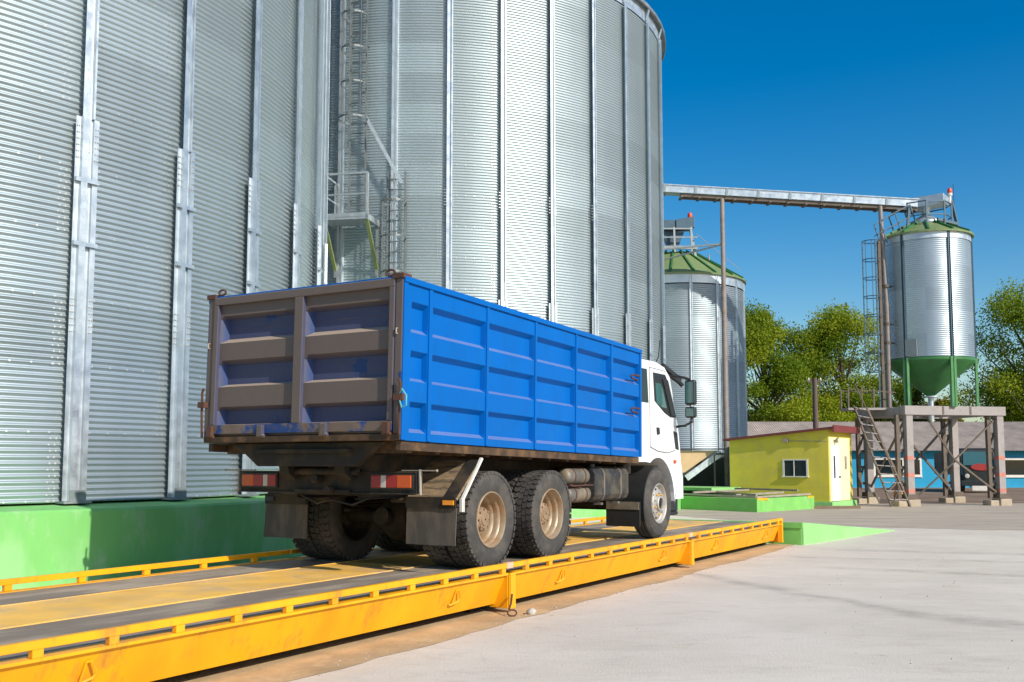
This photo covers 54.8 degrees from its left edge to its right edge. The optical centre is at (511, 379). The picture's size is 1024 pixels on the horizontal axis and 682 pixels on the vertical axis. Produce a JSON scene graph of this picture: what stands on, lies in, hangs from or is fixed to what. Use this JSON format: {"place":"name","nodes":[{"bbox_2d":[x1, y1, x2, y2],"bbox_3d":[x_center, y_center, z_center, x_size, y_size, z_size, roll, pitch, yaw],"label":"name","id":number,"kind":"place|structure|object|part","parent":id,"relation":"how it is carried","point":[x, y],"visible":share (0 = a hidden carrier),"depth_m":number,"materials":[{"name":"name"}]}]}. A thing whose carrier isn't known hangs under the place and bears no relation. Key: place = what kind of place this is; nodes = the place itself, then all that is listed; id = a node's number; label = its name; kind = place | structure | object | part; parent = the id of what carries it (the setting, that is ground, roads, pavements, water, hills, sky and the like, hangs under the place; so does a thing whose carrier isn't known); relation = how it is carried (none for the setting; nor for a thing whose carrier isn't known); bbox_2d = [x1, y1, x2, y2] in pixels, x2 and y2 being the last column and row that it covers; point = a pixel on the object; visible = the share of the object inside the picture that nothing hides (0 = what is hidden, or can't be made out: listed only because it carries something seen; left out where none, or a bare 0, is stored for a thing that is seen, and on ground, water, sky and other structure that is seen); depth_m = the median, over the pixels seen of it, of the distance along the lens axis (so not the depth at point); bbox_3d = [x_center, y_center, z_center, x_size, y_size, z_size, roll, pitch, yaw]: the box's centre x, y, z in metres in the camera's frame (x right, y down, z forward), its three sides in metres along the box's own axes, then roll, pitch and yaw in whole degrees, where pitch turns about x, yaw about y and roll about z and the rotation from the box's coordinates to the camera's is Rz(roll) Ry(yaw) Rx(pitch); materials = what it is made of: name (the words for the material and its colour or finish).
{"place":"outdoors","nodes":[
{"label":"outdoors","id":0,"kind":"place"},
{"bbox_2d":[286,503,1023,681],"bbox_3d":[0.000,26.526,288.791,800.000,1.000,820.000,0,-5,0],"label":"ground","id":1,"kind":"structure","parent":0,"point":[774,616],"depth_m":9.04,"materials":[{"name":"concrete"}]},
{"bbox_2d":[0,0,330,590],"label":"grain silo","id":2,"kind":"object","parent":1,"relation":"on","point":[163,169],"visible":0.69,"depth_m":13.62,"materials":[{"name":"metal"}]},
{"bbox_2d":[151,543,792,681],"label":"dirt strip","id":3,"kind":"object","parent":1,"relation":"on","point":[294,664],"visible":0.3,"depth_m":8.75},
{"bbox_2d":[0,516,782,681],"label":"weighbridge","id":4,"kind":"object","parent":3,"relation":"on","point":[146,626],"visible":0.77,"depth_m":8.37,"materials":[{"name":"orange paint"}]},
{"bbox_2d":[197,269,696,567],"bbox_3d":[-0.227,0.691,12.854,3.100,3.004,7.657,-3,-6,30],"label":"grain truck","id":5,"kind":"object","parent":4,"relation":"on","point":[440,425],"visible":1,"depth_m":10.22,"materials":[{"name":"blue paint"}]},
{"bbox_3d":[1.904,0.082,14.261,0.006,0.490,0.340,-3,-6,30],"label":"quarter window","id":6,"kind":"part","parent":5,"relation":"part of","materials":[{"name":"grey glass"}]},
{"bbox_3d":[2.299,0.482,14.895,0.040,1.257,1.110,-3,-6,30],"label":"door","id":7,"kind":"part","parent":5,"relation":"part of","materials":[{"name":"white paint"}]},
{"bbox_2d":[507,594,516,616],"bbox_3d":[-0.013,2.228,9.739,0.100,0.205,0.160,2,-5,-20],"label":"shackle","id":8,"kind":"object","parent":3,"relation":"on","point":[509,609],"visible":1,"depth_m":9.71,"materials":[{"name":"metal"}]},
{"bbox_2d":[526,608,536,614],"bbox_3d":[0.193,2.314,9.818,0.108,0.090,0.091,0,-5,0],"label":"stone","id":9,"kind":"object","parent":3,"relation":"on","point":[530,611],"visible":0.83,"depth_m":9.79,"materials":[{"name":"beige stone"}]},
{"bbox_2d":[327,0,680,517],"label":"grain silo","id":10,"kind":"object","parent":1,"relation":"on","point":[507,153],"visible":0.43,"depth_m":27.87,"materials":[{"name":"metal"}]},
{"bbox_2d":[664,212,747,457],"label":"grain silo","id":11,"kind":"object","parent":1,"relation":"on","point":[693,318],"visible":0.37,"depth_m":40.45,"materials":[{"name":"metal"}]},
{"bbox_2d":[681,486,813,511],"bbox_3d":[7.092,4.061,33.416,3.587,0.760,5.354,4,-6,-41],"label":"intake pit","id":12,"kind":"object","parent":1,"relation":"on","point":[711,498],"visible":0.69,"depth_m":31.65,"materials":[{"name":"green paint"}]},
{"bbox_2d":[680,448,723,486],"bbox_3d":[6.475,3.280,36.538,2.550,1.445,1.430,0,-5,0],"label":"grain chute","id":13,"kind":"object","parent":12,"relation":"on","point":[690,459],"visible":0.61,"depth_m":36.06,"materials":[{"name":"metal"}]},
{"bbox_2d":[682,451,724,493],"bbox_3d":[6.800,3.778,38.569,3.000,1.997,1.500,0,-5,0],"label":"machine housing","id":14,"kind":"object","parent":12,"relation":"on","point":[704,477],"visible":0.12,"depth_m":37.82,"materials":[{"name":"grey metal"}]},
{"bbox_2d":[669,519,894,544],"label":"ramp","id":15,"kind":"structure","parent":1,"relation":"on","point":[798,533],"depth_m":18.74,"materials":[{"name":"green paint"}]},
{"bbox_2d":[723,425,859,505],"bbox_3d":[10.034,3.160,35.386,4.030,2.890,2.740,-4,-6,37],"label":"hut","id":16,"kind":"object","parent":1,"relation":"on","point":[816,463],"visible":0.82,"depth_m":34.28,"materials":[{"name":"yellow paint"}]},
{"bbox_2d":[781,459,808,476],"bbox_3d":[9.769,3.061,34.045,0.960,0.620,0.090,-4,-6,37],"label":"window","id":17,"kind":"structure","parent":16,"relation":"in","point":[791,467],"depth_m":34.06,"materials":[{"name":"white glass"}]},
{"bbox_2d":[807,378,821,428],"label":"utility pole","id":18,"kind":"object","parent":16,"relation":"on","point":[814,381],"visible":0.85,"depth_m":57.98,"materials":[{"name":"grey concrete"}]},
{"bbox_2d":[831,445,840,500],"bbox_3d":[11.098,3.197,33.755,0.080,1.900,0.800,-4,-6,37],"label":"door","id":19,"kind":"structure","parent":16,"relation":"in","point":[835,459],"depth_m":33.73,"materials":[{"name":"white metal"}]},
{"bbox_2d":[663,184,948,486],"bbox_3d":[10.548,-1.501,37.196,11.710,12.385,1.422,-1,-5,7],"label":"conveyor","id":20,"kind":"object","parent":1,"relation":"on","point":[879,204],"visible":0.93,"depth_m":37.23,"materials":[{"name":"metal"}]},
{"bbox_2d":[826,408,856,421],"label":"bush","id":21,"kind":"object","parent":1,"relation":"on","point":[847,417],"visible":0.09,"depth_m":73.09,"materials":[{"name":"green plant"}]},
{"bbox_2d":[747,421,1023,487],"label":"long building","id":22,"kind":"structure","parent":1,"relation":"on","point":[924,434],"depth_m":62.02,"materials":[{"name":"blue paint"}]},
{"bbox_2d":[874,458,921,476],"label":"window","id":23,"kind":"structure","parent":22,"relation":"in","point":[918,465],"depth_m":61.22,"materials":[{"name":"white glass"}]},
{"bbox_2d":[1005,458,1023,477],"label":"window","id":24,"kind":"structure","parent":22,"relation":"in","point":[1014,467],"depth_m":61.23,"materials":[{"name":"white glass"}]},
{"bbox_2d":[840,384,1011,506],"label":"support tower","id":25,"kind":"structure","parent":1,"relation":"on","point":[907,415],"depth_m":35.35,"materials":[{"name":"grey paint"}]},
{"bbox_2d":[861,184,978,422],"bbox_3d":[15.278,-2.862,36.923,3.837,8.950,3.352,-2,-5,24],"label":"hopper silo","id":26,"kind":"object","parent":25,"relation":"on","point":[930,273],"visible":0.91,"depth_m":35.64,"materials":[{"name":"silver metal"}]},
{"bbox_2d":[905,339,917,355],"bbox_3d":[14.391,-1.145,35.566,0.420,0.600,0.060,-5,-7,45],"label":"access door","id":27,"kind":"structure","parent":26,"relation":"in","point":[911,344],"depth_m":35.53,"materials":[{"name":"silver metal"}]},
{"bbox_2d":[937,277,1023,421],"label":"broadleaf tree","id":28,"kind":"object","parent":1,"relation":"on","point":[996,387],"visible":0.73,"depth_m":72.57,"materials":[{"name":"green plant"}]},
{"bbox_2d":[645,0,1023,421],"label":"sky","id":29,"kind":"structure","parent":0,"point":[886,98],"materials":[{"name":"blue"}]},
{"bbox_2d":[673,504,1023,529],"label":"road","id":30,"kind":"structure","parent":0,"point":[961,516],"depth_m":27.84,"materials":[{"name":"grey concrete"}]},
{"bbox_2d":[814,506,860,508],"bbox_3d":[10.525,4.236,32.712,2.150,0.086,0.140,1,-5,-8],"label":"plank","id":31,"kind":"object","parent":30,"relation":"on","point":[833,507],"visible":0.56,"depth_m":32.67,"materials":[{"name":"brown wood"}]},
{"bbox_2d":[893,485,903,497],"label":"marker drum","id":32,"kind":"object","parent":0,"point":[894,492],"visible":0.19,"depth_m":40.90,"materials":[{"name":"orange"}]},
{"bbox_2d":[853,488,1023,503],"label":"soil ground","id":33,"kind":"structure","parent":0,"point":[930,495],"depth_m":45.97,"materials":[{"name":"beige soil"}]},
{"bbox_2d":[934,448,994,491],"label":"parked truck","id":34,"kind":"object","parent":33,"relation":"on","point":[973,460],"visible":0.45,"depth_m":50.80,"materials":[{"name":"paint"}]},
{"label":"field","id":35,"kind":"structure","parent":0,"visible":0},
{"bbox_2d":[745,298,837,421],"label":"broadleaf tree","id":36,"kind":"object","parent":35,"relation":"on","point":[786,376],"visible":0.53,"depth_m":74.57,"materials":[{"name":"green plant"}]},
{"bbox_2d":[769,298,918,421],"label":"broadleaf tree","id":37,"kind":"object","parent":35,"relation":"on","point":[833,328],"visible":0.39,"depth_m":76.27,"materials":[{"name":"green plant"}]},
{"bbox_2d":[849,397,900,421],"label":"broadleaf tree","id":38,"kind":"object","parent":35,"relation":"on","point":[885,420],"visible":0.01,"depth_m":78.19,"materials":[{"name":"green plant"}]},
{"bbox_2d":[892,382,939,421],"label":"broadleaf tree","id":39,"kind":"object","parent":35,"relation":"on","point":[917,398],"visible":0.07,"depth_m":79.71,"materials":[{"name":"green plant"}]},
{"bbox_2d":[918,398,964,421],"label":"broadleaf tree","id":40,"kind":"object","parent":35,"relation":"on","point":[936,403],"visible":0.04,"depth_m":83.38,"materials":[{"name":"green plant"}]}
]}

